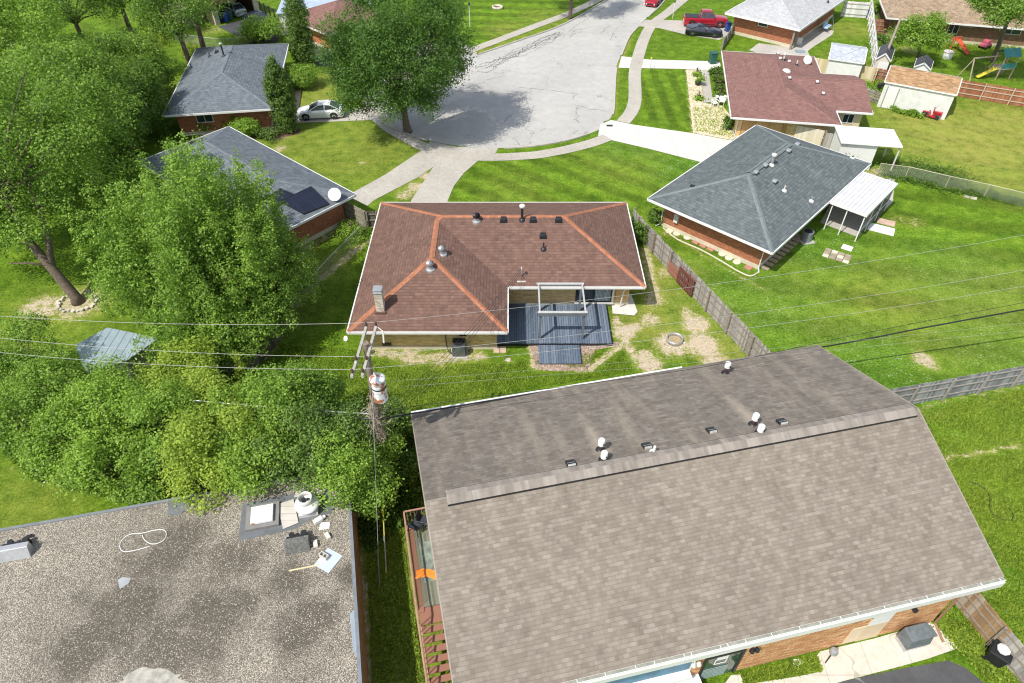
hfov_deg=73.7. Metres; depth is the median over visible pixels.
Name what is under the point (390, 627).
weeds
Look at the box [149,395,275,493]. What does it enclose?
scrub tree
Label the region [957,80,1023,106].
plank fence
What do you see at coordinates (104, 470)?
weeds
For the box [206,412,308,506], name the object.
scrub tree
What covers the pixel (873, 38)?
plank fence
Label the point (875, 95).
picket fence
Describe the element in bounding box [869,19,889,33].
plank fence
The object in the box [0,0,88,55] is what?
broadleaf tree
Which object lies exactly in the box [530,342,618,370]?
planting bed
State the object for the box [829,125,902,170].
white carport
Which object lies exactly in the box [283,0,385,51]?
brick house
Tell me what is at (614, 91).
kerb
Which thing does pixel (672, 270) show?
board panel
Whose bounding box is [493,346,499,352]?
paving slab
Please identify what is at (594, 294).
sliding door
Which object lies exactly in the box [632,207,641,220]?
plank fence
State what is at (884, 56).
garden shed
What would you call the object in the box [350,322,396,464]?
utility pole
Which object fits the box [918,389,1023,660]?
grass
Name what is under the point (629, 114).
pavement
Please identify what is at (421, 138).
kerb
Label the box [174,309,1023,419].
telephone cable
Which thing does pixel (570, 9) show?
street tree
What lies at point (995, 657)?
wheelie bin
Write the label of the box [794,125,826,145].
plank fence
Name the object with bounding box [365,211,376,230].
plank fence
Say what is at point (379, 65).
street tree
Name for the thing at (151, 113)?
broadleaf tree
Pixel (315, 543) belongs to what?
concrete block
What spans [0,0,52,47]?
broadleaf tree
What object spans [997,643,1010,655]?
rubbish bag
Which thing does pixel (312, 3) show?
white annex
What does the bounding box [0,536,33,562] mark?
air conditioner
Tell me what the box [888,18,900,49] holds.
utility pole
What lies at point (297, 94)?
garden path
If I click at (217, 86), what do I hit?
brick house
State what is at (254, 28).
shrub
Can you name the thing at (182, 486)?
scrub tree
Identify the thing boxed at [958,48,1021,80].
play set
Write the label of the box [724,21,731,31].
wheelie bin
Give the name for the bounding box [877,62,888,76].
door
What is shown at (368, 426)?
bare branches
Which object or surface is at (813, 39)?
patio
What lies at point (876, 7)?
shrub
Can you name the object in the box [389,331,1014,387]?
service wire
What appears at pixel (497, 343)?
power line
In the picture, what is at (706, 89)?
garden path
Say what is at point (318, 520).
vent hood
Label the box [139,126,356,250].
brick house
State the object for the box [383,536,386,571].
stake
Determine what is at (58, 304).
stone ring
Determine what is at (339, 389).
scrub tree
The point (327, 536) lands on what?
concrete block
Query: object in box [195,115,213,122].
window
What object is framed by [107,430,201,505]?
scrub tree
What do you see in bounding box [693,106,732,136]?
weeds
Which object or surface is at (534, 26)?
pavement
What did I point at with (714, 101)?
garden chair
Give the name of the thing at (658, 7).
kerb
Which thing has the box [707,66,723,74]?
plant
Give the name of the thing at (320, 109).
parked car
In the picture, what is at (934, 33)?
garden tree
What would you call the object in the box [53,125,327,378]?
maple tree
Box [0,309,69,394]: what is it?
scrub tree
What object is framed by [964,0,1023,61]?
garden tree
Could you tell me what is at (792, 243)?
stepping stone
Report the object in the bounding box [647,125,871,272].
brick house
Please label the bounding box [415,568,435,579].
orange cloth
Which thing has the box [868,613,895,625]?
door panel
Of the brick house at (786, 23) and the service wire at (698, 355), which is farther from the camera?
the brick house at (786, 23)
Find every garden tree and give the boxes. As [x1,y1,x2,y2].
[884,10,954,57]
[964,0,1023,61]
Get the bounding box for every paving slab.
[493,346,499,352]
[500,346,505,352]
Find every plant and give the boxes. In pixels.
[692,68,702,76]
[692,90,708,100]
[694,73,706,85]
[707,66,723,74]
[711,74,724,82]
[712,81,724,90]
[713,87,725,97]
[720,114,734,129]
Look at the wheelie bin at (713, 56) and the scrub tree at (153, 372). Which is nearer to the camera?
the scrub tree at (153, 372)
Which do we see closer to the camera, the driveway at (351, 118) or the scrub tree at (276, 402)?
the scrub tree at (276, 402)
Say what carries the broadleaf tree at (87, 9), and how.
on the ground at (984, 138)
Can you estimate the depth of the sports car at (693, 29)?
83.42 m
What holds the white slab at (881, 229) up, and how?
on the ground at (984, 138)
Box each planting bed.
[248,123,299,137]
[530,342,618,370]
[686,69,733,139]
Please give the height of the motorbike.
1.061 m
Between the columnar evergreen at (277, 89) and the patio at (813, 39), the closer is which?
the columnar evergreen at (277, 89)
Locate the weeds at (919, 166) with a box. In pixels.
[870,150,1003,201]
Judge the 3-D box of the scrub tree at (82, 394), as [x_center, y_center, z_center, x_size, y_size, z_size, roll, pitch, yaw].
[-20.814,3.634,35.729,5.156,6.056,5.736,0,43,0]
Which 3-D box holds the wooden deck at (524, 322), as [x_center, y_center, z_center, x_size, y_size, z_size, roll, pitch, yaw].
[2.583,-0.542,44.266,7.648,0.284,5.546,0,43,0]
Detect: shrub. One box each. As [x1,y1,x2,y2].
[178,41,197,57]
[196,121,215,131]
[225,115,260,135]
[233,32,252,44]
[235,13,283,42]
[253,126,281,142]
[283,61,321,89]
[336,217,365,235]
[363,416,404,462]
[380,393,412,438]
[389,446,420,490]
[631,218,653,242]
[646,206,666,224]
[870,2,879,12]
[870,32,889,44]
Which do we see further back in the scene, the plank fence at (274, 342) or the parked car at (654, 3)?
the parked car at (654, 3)
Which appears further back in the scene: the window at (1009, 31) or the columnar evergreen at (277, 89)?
the window at (1009, 31)
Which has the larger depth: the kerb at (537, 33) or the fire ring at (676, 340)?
the kerb at (537, 33)
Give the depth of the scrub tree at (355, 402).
34.87 m
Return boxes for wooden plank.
[289,564,319,571]
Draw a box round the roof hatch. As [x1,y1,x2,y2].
[245,501,279,531]
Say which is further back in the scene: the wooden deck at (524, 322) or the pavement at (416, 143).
the pavement at (416, 143)
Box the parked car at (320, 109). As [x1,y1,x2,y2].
[297,100,343,120]
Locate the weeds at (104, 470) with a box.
[0,344,358,504]
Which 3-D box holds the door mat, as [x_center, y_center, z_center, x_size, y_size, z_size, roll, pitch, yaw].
[-3.414,9.783,30.642,1.300,0.008,2.000,-9,44,-9]
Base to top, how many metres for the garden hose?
0.035 m
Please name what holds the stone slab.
on the ground at (984, 138)
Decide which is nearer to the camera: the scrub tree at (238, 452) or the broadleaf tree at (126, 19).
the scrub tree at (238, 452)
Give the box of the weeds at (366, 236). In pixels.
[322,224,372,247]
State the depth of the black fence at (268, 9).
87.59 m
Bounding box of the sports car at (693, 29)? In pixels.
[685,23,721,37]
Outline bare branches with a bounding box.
[355,408,372,448]
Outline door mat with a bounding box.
[419,541,435,582]
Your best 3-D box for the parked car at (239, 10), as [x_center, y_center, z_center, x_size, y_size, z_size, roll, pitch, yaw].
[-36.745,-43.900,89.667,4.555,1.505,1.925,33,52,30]
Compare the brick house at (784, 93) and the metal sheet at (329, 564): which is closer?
the metal sheet at (329, 564)
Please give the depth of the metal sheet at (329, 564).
29.19 m
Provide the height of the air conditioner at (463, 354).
0.995 m
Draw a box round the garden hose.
[970,481,1013,519]
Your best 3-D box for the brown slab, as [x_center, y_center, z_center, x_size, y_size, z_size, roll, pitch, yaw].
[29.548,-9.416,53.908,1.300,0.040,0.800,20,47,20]
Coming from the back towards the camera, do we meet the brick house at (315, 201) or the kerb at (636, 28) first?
the kerb at (636, 28)
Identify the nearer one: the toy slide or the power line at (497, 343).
the power line at (497, 343)
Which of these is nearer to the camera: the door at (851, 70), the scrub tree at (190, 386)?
the scrub tree at (190, 386)
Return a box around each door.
[575,289,612,301]
[698,649,745,678]
[847,65,855,74]
[855,619,888,641]
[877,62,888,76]
[881,87,898,108]
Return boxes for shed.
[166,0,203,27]
[184,361,228,396]
[825,42,867,76]
[874,42,894,76]
[913,54,933,70]
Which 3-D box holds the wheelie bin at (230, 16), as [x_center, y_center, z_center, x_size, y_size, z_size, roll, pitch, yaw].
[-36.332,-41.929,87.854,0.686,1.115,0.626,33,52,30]
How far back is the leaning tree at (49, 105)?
44.44 m
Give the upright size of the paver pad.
0.040 m
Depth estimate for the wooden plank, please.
28.98 m
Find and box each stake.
[377,550,379,581]
[382,505,386,573]
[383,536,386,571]
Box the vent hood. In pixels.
[313,515,325,525]
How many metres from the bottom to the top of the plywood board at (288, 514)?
0.030 m
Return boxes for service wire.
[376,270,518,418]
[385,271,519,417]
[387,271,521,424]
[389,323,1019,381]
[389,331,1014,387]
[394,272,522,422]
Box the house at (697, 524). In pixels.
[411,345,1005,682]
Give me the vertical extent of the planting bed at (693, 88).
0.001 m
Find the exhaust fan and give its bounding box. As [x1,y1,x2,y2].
[294,491,319,518]
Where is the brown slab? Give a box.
[877,217,895,226]
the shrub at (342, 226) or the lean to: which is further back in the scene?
the shrub at (342, 226)
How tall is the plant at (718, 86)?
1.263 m
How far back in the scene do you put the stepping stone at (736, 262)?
49.98 m
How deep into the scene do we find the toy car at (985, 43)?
80.59 m
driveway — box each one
[219,20,279,42]
[294,104,383,122]
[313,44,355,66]
[353,150,443,205]
[411,141,497,201]
[598,120,731,161]
[619,56,720,69]
[639,20,731,39]
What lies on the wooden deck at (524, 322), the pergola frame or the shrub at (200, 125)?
the pergola frame
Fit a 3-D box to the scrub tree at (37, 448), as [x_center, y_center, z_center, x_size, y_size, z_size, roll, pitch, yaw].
[-22.347,5.372,34.461,4.281,5.252,4.899,24,48,24]
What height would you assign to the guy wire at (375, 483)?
7.502 m
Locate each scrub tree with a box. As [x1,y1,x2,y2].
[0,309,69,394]
[0,343,102,421]
[0,375,69,458]
[3,398,120,489]
[39,350,156,440]
[42,414,160,508]
[96,375,226,464]
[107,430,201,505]
[121,349,192,402]
[145,334,221,380]
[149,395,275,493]
[153,433,243,516]
[154,372,222,437]
[170,361,250,421]
[199,363,325,473]
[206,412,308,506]
[243,398,368,499]
[252,352,336,448]
[290,361,357,425]
[296,425,386,519]
[309,393,370,456]
[342,415,406,467]
[342,454,407,527]
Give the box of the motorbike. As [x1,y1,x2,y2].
[875,82,884,90]
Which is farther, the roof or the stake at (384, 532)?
the roof
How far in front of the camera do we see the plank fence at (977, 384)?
39.71 m
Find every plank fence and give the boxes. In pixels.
[247,323,284,371]
[342,202,366,227]
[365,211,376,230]
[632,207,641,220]
[637,216,770,356]
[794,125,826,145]
[816,58,878,83]
[822,131,833,148]
[867,0,877,66]
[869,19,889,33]
[873,68,887,82]
[890,366,1023,403]
[952,585,1023,682]
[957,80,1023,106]
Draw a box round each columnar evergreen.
[261,50,299,134]
[280,0,318,67]
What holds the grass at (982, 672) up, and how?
on the ground at (984, 138)
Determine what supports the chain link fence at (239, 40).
on the ground at (984, 138)
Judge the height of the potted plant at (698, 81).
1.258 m
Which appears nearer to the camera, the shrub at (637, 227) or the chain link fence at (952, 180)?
the shrub at (637, 227)
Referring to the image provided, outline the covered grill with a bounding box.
[895,622,937,651]
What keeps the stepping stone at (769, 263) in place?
on the ground at (984, 138)
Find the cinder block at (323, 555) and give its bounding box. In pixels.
[319,551,328,560]
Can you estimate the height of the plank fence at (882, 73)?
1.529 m
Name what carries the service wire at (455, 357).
attached to the utility pole at (377, 385)
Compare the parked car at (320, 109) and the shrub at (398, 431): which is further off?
the parked car at (320, 109)
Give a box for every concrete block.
[313,539,317,547]
[324,531,330,540]
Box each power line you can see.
[0,286,1021,369]
[3,270,1021,356]
[5,235,1021,324]
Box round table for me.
[942,49,954,59]
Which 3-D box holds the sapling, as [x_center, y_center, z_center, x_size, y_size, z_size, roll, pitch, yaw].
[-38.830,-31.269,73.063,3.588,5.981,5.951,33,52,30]
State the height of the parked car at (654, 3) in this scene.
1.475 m
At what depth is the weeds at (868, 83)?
72.46 m
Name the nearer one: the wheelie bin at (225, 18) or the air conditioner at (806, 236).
the air conditioner at (806, 236)
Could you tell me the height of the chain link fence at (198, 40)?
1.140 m
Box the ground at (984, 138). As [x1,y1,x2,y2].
[0,0,1023,682]
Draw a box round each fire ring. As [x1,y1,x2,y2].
[492,4,502,9]
[663,332,685,349]
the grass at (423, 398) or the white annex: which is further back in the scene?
the white annex
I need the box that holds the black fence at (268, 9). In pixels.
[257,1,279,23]
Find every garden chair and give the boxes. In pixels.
[710,97,718,106]
[718,96,725,105]
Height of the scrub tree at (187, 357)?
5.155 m
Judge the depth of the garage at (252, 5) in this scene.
88.94 m
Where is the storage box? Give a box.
[796,37,802,43]
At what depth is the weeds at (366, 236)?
52.14 m
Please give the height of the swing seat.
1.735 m
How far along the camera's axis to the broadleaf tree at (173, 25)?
69.01 m
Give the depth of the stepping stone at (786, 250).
51.16 m
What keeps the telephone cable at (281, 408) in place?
attached to the utility pole at (377, 385)
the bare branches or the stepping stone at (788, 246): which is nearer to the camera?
the bare branches
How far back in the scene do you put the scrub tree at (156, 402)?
32.84 m
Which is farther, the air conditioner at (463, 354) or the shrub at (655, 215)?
the shrub at (655, 215)
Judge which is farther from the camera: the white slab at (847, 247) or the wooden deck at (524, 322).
the white slab at (847, 247)
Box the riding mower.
[922,107,942,119]
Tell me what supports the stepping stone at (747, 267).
on the ground at (984, 138)
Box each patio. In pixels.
[612,294,636,314]
[750,27,833,55]
[820,178,894,235]
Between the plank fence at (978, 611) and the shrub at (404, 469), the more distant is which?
the shrub at (404, 469)
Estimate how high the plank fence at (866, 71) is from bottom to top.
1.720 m
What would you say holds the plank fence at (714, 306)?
on the ground at (984, 138)
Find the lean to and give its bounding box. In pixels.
[76,328,160,396]
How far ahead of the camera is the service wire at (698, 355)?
31.91 m
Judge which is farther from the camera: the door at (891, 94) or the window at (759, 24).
the window at (759, 24)
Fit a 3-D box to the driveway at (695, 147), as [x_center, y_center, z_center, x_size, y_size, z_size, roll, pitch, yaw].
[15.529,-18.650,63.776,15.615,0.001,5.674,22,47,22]
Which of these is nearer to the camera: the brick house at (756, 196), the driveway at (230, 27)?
the brick house at (756, 196)
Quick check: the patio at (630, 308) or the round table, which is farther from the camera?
the round table
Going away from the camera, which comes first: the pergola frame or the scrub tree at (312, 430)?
the scrub tree at (312, 430)
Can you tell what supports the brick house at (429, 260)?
on the ground at (984, 138)
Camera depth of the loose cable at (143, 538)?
29.95 m
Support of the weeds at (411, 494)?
on the ground at (984, 138)
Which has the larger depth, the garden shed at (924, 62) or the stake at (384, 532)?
the garden shed at (924, 62)
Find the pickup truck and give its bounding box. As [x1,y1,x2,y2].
[682,9,727,27]
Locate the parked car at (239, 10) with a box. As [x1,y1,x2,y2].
[220,0,246,16]
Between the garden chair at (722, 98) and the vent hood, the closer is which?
the vent hood
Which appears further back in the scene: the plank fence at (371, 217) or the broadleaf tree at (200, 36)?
the broadleaf tree at (200, 36)
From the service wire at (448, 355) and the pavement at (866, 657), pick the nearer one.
the pavement at (866, 657)
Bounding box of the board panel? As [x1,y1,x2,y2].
[667,260,678,279]
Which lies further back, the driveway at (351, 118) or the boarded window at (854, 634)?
the driveway at (351, 118)
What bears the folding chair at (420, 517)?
on the raised deck at (430, 613)
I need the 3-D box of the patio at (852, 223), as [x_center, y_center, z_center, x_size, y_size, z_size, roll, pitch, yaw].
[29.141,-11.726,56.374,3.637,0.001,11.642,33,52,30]
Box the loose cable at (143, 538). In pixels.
[119,529,166,551]
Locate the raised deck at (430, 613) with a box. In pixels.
[403,507,450,682]
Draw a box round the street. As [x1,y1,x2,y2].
[364,0,662,147]
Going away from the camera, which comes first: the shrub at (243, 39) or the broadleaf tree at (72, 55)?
the broadleaf tree at (72, 55)
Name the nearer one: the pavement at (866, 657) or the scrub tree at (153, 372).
the pavement at (866, 657)
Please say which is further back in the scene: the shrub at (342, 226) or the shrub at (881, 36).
the shrub at (881, 36)
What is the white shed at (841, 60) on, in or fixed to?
on the ground at (984, 138)
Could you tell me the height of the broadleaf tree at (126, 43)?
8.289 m
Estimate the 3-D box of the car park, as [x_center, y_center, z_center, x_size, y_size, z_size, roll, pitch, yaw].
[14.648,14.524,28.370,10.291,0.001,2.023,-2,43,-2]
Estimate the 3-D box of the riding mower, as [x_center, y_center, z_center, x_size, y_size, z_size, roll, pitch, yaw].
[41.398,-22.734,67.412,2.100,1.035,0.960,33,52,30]
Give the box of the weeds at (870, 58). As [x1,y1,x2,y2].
[856,33,901,67]
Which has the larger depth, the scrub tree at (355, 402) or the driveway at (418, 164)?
the driveway at (418, 164)
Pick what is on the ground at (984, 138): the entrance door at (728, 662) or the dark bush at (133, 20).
the dark bush at (133, 20)
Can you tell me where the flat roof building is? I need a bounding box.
[0,470,368,682]
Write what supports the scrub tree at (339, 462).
on the ground at (984, 138)
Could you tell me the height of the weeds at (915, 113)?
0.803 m
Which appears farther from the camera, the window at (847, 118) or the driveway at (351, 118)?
the driveway at (351, 118)
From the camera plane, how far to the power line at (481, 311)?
31.24 m
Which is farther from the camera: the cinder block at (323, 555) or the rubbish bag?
the cinder block at (323, 555)
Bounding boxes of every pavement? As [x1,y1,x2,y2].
[367,110,611,160]
[394,0,600,84]
[617,0,687,122]
[726,622,956,682]
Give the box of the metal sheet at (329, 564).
[314,548,341,572]
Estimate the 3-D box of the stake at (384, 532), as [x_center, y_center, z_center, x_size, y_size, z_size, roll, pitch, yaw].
[-6.038,9.117,32.255,0.060,2.643,2.676,-3,43,-3]
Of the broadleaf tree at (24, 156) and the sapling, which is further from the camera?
the sapling
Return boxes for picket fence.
[721,24,734,50]
[867,88,881,103]
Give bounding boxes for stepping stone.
[733,259,740,264]
[743,265,752,269]
[760,265,769,270]
[764,261,773,266]
[769,258,777,262]
[772,254,781,259]
[776,251,785,255]
[780,247,789,252]
[784,244,793,248]
[788,240,797,245]
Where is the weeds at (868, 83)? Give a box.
[834,73,883,95]
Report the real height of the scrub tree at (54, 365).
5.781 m
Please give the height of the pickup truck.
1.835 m
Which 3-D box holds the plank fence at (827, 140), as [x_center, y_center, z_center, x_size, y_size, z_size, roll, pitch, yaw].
[28.715,-18.035,61.826,1.015,1.820,0.174,17,46,18]
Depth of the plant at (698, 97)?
70.24 m
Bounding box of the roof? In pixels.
[840,1,871,18]
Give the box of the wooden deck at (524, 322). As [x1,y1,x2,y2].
[497,304,612,363]
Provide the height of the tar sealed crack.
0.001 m
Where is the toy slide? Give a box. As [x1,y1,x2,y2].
[945,36,969,54]
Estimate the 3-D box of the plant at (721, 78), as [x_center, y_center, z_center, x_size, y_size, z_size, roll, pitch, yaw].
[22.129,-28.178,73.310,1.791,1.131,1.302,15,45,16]
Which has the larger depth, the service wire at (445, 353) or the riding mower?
the riding mower
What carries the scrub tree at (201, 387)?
on the ground at (984, 138)
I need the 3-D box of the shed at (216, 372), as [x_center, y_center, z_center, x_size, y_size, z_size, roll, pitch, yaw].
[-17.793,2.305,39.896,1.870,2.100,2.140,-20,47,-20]
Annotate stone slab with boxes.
[964,195,976,199]
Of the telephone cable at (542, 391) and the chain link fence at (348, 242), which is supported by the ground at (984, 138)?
the chain link fence at (348, 242)
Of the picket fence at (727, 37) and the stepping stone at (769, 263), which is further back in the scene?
the picket fence at (727, 37)
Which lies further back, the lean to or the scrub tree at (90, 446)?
the lean to
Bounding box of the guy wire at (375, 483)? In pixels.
[372,393,379,586]
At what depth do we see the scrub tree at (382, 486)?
31.68 m
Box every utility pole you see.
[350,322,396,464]
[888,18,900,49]
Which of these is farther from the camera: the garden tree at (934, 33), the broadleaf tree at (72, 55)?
the garden tree at (934, 33)
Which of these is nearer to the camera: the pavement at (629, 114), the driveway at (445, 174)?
the driveway at (445, 174)
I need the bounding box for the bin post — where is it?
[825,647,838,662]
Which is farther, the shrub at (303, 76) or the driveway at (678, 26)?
the driveway at (678, 26)
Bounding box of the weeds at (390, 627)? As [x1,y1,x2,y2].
[367,527,424,682]
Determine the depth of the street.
72.45 m
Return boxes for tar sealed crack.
[444,3,626,144]
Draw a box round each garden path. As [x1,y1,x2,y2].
[295,90,300,108]
[700,70,712,102]
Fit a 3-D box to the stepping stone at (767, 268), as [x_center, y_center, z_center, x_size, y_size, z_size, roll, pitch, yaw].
[18.386,-5.371,49.572,0.400,0.050,0.600,-34,53,-31]
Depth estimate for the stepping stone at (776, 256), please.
50.52 m
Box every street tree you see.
[308,0,480,133]
[567,0,572,18]
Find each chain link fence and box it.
[175,34,225,46]
[225,35,255,45]
[226,220,368,378]
[876,163,1023,206]
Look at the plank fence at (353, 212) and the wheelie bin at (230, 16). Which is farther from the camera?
the wheelie bin at (230, 16)
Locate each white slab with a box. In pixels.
[841,244,852,251]
[867,223,894,235]
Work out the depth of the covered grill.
29.17 m
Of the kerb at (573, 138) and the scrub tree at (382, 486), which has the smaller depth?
the scrub tree at (382, 486)
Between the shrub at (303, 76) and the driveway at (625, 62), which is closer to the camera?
the shrub at (303, 76)
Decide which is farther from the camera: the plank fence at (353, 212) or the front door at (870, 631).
the plank fence at (353, 212)
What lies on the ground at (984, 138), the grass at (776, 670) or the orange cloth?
the grass at (776, 670)
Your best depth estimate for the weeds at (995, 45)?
80.98 m
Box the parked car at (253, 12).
[242,10,268,21]
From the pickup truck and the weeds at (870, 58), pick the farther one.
the pickup truck
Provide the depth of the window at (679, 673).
27.21 m
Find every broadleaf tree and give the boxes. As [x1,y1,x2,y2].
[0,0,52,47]
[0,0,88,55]
[0,0,130,114]
[0,30,151,183]
[0,62,48,183]
[22,0,126,39]
[78,0,146,40]
[78,52,178,151]
[84,22,187,96]
[120,0,234,64]
[159,0,235,47]
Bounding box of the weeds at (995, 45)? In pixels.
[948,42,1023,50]
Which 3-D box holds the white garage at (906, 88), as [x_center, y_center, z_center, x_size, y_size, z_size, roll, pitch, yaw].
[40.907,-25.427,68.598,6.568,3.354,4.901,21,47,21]
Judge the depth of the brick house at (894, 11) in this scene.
81.33 m
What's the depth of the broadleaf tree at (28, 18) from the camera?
57.36 m
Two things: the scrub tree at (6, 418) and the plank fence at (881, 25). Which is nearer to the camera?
the scrub tree at (6, 418)
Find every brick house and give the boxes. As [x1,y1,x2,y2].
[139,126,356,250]
[162,42,288,135]
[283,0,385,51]
[343,202,646,353]
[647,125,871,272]
[721,51,873,143]
[725,0,844,49]
[877,0,1023,48]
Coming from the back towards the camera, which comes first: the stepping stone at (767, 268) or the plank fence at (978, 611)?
the stepping stone at (767, 268)
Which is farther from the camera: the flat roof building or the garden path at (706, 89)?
the garden path at (706, 89)
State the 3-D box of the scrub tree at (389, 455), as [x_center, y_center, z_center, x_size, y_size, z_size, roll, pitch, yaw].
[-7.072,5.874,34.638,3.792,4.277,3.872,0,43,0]
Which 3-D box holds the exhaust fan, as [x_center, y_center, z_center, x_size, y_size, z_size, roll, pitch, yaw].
[-9.258,7.292,30.802,1.120,0.950,1.120,-9,44,-9]
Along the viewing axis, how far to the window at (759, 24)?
81.80 m
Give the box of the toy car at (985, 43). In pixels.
[978,39,991,49]
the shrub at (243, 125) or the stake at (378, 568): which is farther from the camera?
the shrub at (243, 125)
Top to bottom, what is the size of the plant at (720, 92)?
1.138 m
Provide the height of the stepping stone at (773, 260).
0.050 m
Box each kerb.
[362,0,606,82]
[382,122,428,140]
[504,133,587,148]
[612,67,616,114]
[620,26,638,55]
[647,0,664,16]
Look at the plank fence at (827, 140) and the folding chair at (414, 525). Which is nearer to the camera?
the folding chair at (414, 525)
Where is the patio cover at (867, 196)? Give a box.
[824,172,897,241]
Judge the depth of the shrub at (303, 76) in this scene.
71.34 m
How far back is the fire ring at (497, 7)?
91.31 m
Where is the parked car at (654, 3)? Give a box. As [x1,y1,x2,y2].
[645,0,662,6]
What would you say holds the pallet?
attached to the plank fence at (714, 306)
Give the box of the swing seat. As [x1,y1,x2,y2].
[819,15,833,33]
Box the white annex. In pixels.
[276,0,370,34]
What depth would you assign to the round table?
78.35 m
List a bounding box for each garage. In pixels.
[204,0,258,25]
[877,65,962,119]
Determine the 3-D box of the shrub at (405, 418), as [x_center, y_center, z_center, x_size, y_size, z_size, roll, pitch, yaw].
[-6.390,4.248,37.429,2.488,2.909,2.383,0,43,0]
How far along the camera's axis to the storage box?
81.70 m
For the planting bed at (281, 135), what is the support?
on the ground at (984, 138)
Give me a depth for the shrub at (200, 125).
64.15 m
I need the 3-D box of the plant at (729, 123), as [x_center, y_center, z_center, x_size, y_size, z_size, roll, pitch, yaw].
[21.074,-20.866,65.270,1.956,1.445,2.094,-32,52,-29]
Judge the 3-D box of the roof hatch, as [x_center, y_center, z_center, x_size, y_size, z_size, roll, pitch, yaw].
[-11.227,7.816,30.703,1.440,0.320,1.240,-9,44,-9]
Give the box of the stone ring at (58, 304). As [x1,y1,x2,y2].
[55,294,98,312]
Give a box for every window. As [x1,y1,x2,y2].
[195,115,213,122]
[606,661,693,682]
[758,22,767,27]
[841,114,854,123]
[842,626,866,643]
[946,24,959,34]
[1005,29,1021,34]
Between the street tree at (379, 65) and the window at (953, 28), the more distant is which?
the window at (953, 28)
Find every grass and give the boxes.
[280,343,631,410]
[739,652,823,682]
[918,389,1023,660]
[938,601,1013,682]
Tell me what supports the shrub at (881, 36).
on the ground at (984, 138)
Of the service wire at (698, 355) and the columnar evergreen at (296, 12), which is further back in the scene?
the columnar evergreen at (296, 12)
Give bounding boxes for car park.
[838,661,983,682]
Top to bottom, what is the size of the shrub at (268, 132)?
1.324 m
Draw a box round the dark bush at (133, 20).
[129,11,146,25]
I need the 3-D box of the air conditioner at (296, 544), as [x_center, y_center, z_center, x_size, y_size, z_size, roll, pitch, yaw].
[-9.337,8.652,29.679,1.045,0.500,0.950,-9,44,-9]
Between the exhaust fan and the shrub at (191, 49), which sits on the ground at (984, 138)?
the shrub at (191, 49)
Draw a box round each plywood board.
[279,499,298,528]
[294,482,324,496]
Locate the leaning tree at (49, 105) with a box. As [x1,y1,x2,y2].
[0,37,154,305]
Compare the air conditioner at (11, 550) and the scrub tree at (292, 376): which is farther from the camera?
the scrub tree at (292, 376)
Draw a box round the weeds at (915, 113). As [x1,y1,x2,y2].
[888,104,929,118]
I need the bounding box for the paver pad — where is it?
[822,248,851,263]
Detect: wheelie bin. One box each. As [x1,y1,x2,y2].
[221,12,228,21]
[225,10,232,20]
[708,51,718,63]
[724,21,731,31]
[981,639,1012,667]
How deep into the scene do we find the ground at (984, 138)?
49.82 m
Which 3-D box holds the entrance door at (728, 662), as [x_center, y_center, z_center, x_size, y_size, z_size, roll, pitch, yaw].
[8.535,13.284,27.987,1.750,2.250,0.070,-9,44,-9]
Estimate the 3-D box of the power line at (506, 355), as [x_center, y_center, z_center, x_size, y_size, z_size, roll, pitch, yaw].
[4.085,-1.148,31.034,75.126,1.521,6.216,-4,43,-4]
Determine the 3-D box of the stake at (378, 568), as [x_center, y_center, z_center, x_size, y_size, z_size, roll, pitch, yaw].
[-6.187,10.455,31.630,0.060,1.530,0.938,-1,43,-1]
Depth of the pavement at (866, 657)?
29.33 m
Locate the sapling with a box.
[126,18,172,60]
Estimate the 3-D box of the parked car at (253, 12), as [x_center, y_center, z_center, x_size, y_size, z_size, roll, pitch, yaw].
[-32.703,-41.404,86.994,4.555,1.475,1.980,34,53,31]
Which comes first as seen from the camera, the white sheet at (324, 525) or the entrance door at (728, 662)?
the entrance door at (728, 662)
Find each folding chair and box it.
[406,516,424,536]
[415,510,427,525]
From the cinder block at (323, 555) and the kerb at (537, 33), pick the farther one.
the kerb at (537, 33)
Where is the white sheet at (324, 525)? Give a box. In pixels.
[319,522,329,529]
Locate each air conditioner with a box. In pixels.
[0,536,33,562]
[284,530,310,554]
[450,338,467,358]
[796,228,814,244]
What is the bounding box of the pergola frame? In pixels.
[537,283,587,338]
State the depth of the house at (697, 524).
28.55 m
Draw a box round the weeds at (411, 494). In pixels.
[356,431,423,552]
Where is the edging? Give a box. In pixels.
[663,227,757,276]
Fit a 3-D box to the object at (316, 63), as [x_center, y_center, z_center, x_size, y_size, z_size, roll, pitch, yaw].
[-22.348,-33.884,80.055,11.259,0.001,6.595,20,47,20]
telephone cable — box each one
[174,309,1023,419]
[191,400,371,413]
[379,302,1023,410]
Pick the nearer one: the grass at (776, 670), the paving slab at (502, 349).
the grass at (776, 670)
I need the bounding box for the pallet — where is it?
[677,266,694,296]

